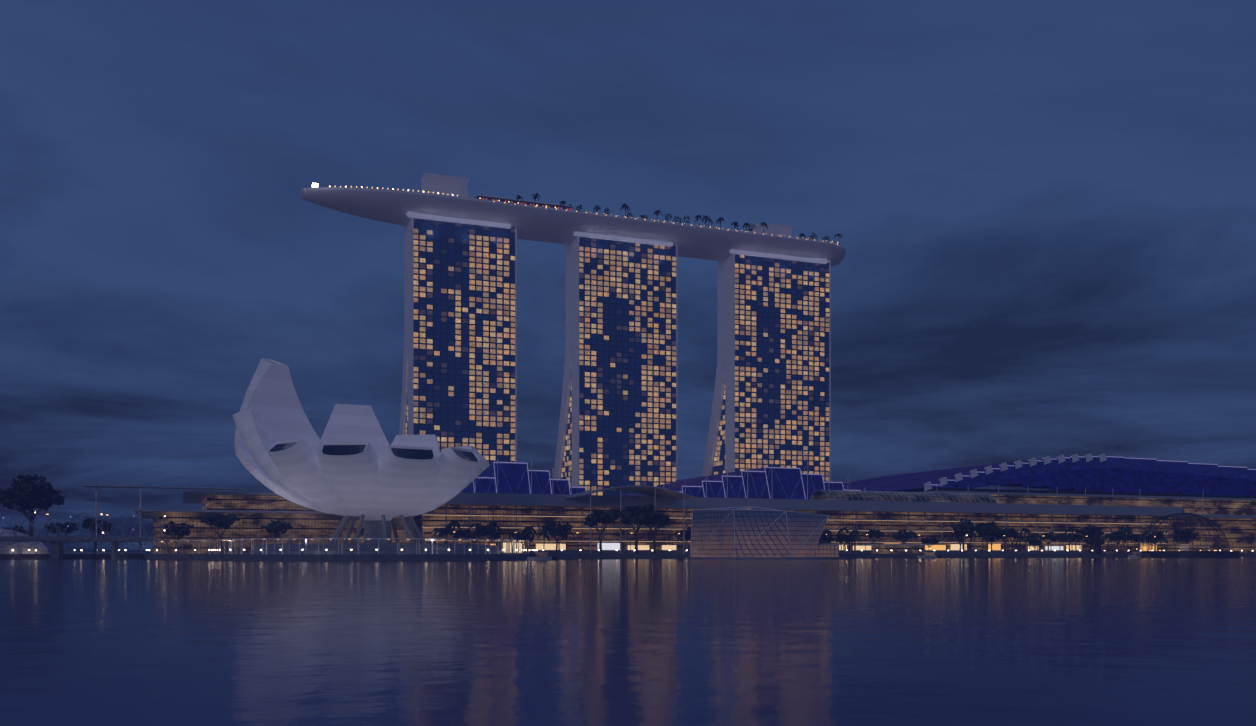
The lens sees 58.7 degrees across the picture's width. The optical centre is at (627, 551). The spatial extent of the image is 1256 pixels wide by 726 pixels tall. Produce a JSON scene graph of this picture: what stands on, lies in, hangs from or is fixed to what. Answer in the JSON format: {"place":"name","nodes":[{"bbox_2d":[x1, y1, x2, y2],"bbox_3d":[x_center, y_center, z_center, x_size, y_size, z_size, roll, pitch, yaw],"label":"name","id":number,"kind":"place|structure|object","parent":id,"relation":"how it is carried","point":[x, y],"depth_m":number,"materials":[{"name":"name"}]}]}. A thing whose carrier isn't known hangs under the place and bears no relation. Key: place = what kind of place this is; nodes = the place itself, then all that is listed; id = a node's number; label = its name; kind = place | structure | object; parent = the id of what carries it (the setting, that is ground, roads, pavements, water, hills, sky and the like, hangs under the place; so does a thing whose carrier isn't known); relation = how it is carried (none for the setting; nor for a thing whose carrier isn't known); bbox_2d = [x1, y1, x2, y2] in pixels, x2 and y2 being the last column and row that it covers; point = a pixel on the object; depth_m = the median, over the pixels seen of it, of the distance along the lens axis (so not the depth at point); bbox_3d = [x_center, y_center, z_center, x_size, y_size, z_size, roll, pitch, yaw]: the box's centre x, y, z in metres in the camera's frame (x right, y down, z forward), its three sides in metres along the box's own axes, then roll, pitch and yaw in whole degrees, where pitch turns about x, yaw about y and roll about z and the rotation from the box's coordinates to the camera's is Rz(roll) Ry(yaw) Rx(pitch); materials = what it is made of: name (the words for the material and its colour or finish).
{"place":"outdoors","nodes":[
{"label":"outdoors","id":0,"kind":"place"},
{"bbox_2d":[0,514,146,558],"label":"road bridge","id":1,"kind":"structure","parent":0,"point":[56,551],"depth_m":372.55,"materials":[{"name":"concrete"}]},
{"bbox_2d":[300,187,845,266],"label":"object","id":2,"kind":"structure","parent":0,"point":[544,224],"depth_m":644.87,"materials":[{"name":"grey"}]},
{"bbox_2d":[312,173,837,244],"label":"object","id":3,"kind":"structure","parent":0,"point":[443,184],"depth_m":631.88,"materials":[{"name":"grey"}]},
{"bbox_2d":[0,557,1255,634],"bbox_3d":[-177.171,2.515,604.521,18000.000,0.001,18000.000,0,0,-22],"label":"water","id":4,"kind":"structure","parent":0,"point":[1052,596],"depth_m":61.42,"materials":[{"name":"blue liquid"}]},
{"bbox_2d":[0,511,164,559],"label":"pedestrian bridge","id":5,"kind":"structure","parent":4,"relation":"on","point":[114,550],"depth_m":359.86,"materials":[{"name":"silver metal"}]},
{"bbox_2d":[527,548,1143,559],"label":"harbour boats","id":6,"kind":"object","parent":4,"relation":"on","point":[542,555],"depth_m":439.21,"materials":[{"name":"white paint"}]},
{"bbox_2d":[0,635,1255,725],"bbox_3d":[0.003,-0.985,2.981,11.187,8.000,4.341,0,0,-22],"label":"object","id":7,"kind":"structure","parent":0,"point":[627,680],"depth_m":2.98,"materials":[{"name":"blue liquid"}]},
{"bbox_2d":[0,552,1255,560],"bbox_3d":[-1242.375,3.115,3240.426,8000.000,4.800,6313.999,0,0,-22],"label":"quay ground","id":8,"kind":"structure","parent":0,"point":[307,557],"depth_m":382.20,"materials":[{"name":"grey concrete"}]},
{"bbox_2d":[0,528,48,553],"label":"glass pavilion","id":9,"kind":"structure","parent":8,"relation":"on","point":[21,549],"depth_m":383.30,"materials":[{"name":"grey"}]},
{"bbox_2d":[155,538,530,553],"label":"waterfront promenade","id":10,"kind":"structure","parent":8,"relation":"on","point":[253,539],"depth_m":325.98,"materials":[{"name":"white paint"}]},
{"bbox_2d":[232,358,501,553],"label":"museum","id":11,"kind":"structure","parent":8,"relation":"on","point":[353,463],"depth_m":346.04,"materials":[{"name":"white concrete"}]},
{"bbox_2d":[399,211,516,463],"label":"hotel tower","id":12,"kind":"structure","parent":8,"relation":"on","point":[459,383],"depth_m":627.65,"materials":[{"name":"blue glass"}]},
{"bbox_2d":[0,473,1198,553],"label":"broadleaf trees","id":13,"kind":"object","parent":8,"relation":"on","point":[24,493],"depth_m":410.31,"materials":[{"name":"green plant"}]},
{"bbox_2d":[553,231,677,495],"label":"hotel tower","id":14,"kind":"structure","parent":8,"relation":"on","point":[618,423],"depth_m":664.37,"materials":[{"name":"blue glass"}]},
{"bbox_2d":[1,549,1252,553],"bbox_3d":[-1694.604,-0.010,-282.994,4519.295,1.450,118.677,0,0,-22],"label":"quay lamps and railing","id":15,"kind":"object","parent":8,"relation":"on","point":[280,550],"depth_m":322.64,"materials":[{"name":"grey metal"}]},
{"bbox_2d":[565,485,695,553],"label":"entrance canopy","id":16,"kind":"object","parent":8,"relation":"on","point":[654,491],"depth_m":427.58,"materials":[{"name":"metal"}]},
{"bbox_2d":[83,485,1255,553],"bbox_3d":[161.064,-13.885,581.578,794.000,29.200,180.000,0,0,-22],"label":"shopping mall","id":17,"kind":"structure","parent":8,"relation":"on","point":[1234,519],"depth_m":453.50,"materials":[{"name":"beige"}]},
{"bbox_2d":[461,455,587,494],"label":"blue roof","id":18,"kind":"structure","parent":17,"relation":"on","point":[509,477],"depth_m":451.15,"materials":[{"name":"blue glass"}]},
{"bbox_2d":[619,461,864,499],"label":"blue roof","id":19,"kind":"structure","parent":17,"relation":"on","point":[776,483],"depth_m":494.53,"materials":[{"name":"blue glass"}]},
{"bbox_2d":[490,543,1153,552],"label":"shopfronts","id":20,"kind":"object","parent":17,"relation":"in","point":[610,546],"depth_m":451.01,"materials":[{"name":"glass"}]},
{"bbox_2d":[810,490,996,502],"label":"flat roof","id":21,"kind":"structure","parent":17,"relation":"on","point":[897,496],"depth_m":496.93,"materials":[{"name":"black"}]},
{"bbox_2d":[843,453,1255,513],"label":"blue expo roof","id":22,"kind":"object","parent":17,"relation":"on","point":[1101,474],"depth_m":597.37,"materials":[{"name":"blue metal"}]},
{"bbox_2d":[701,249,830,481],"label":"hotel tower","id":23,"kind":"structure","parent":8,"relation":"on","point":[771,405],"depth_m":703.87,"materials":[{"name":"blue glass"}]},
{"bbox_2d":[684,506,848,558],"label":"crystal pavilion","id":24,"kind":"structure","parent":8,"relation":"on","point":[749,532],"depth_m":381.30,"materials":[{"name":"grey glass"}]},
{"bbox_2d":[453,532,1155,553],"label":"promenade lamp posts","id":25,"kind":"object","parent":8,"relation":"on","point":[824,542],"depth_m":426.19,"materials":[{"name":"grey metal"}]},
{"bbox_2d":[445,521,1190,552],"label":"palm trees","id":26,"kind":"object","parent":8,"relation":"on","point":[526,530],"depth_m":470.24,"materials":[{"name":"green plant"}]},
{"bbox_2d":[862,544,933,553],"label":"waterfront kiosk","id":27,"kind":"object","parent":8,"relation":"on","point":[897,548],"depth_m":455.18,"materials":[{"name":"black"}]},
{"bbox_2d":[1093,528,1101,552],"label":"pillar","id":28,"kind":"structure","parent":8,"relation":"on","point":[1097,542],"depth_m":488.45,"materials":[{"name":"blue"}]},
{"bbox_2d":[1130,509,1239,557],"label":"glass dome","id":29,"kind":"structure","parent":8,"relation":"on","point":[1192,550],"depth_m":502.00,"materials":[{"name":"grey"}]},
{"bbox_2d":[514,193,841,240],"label":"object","id":30,"kind":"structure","parent":0,"point":[657,212],"depth_m":676.28,"materials":[{"name":"green plant"}]}
]}

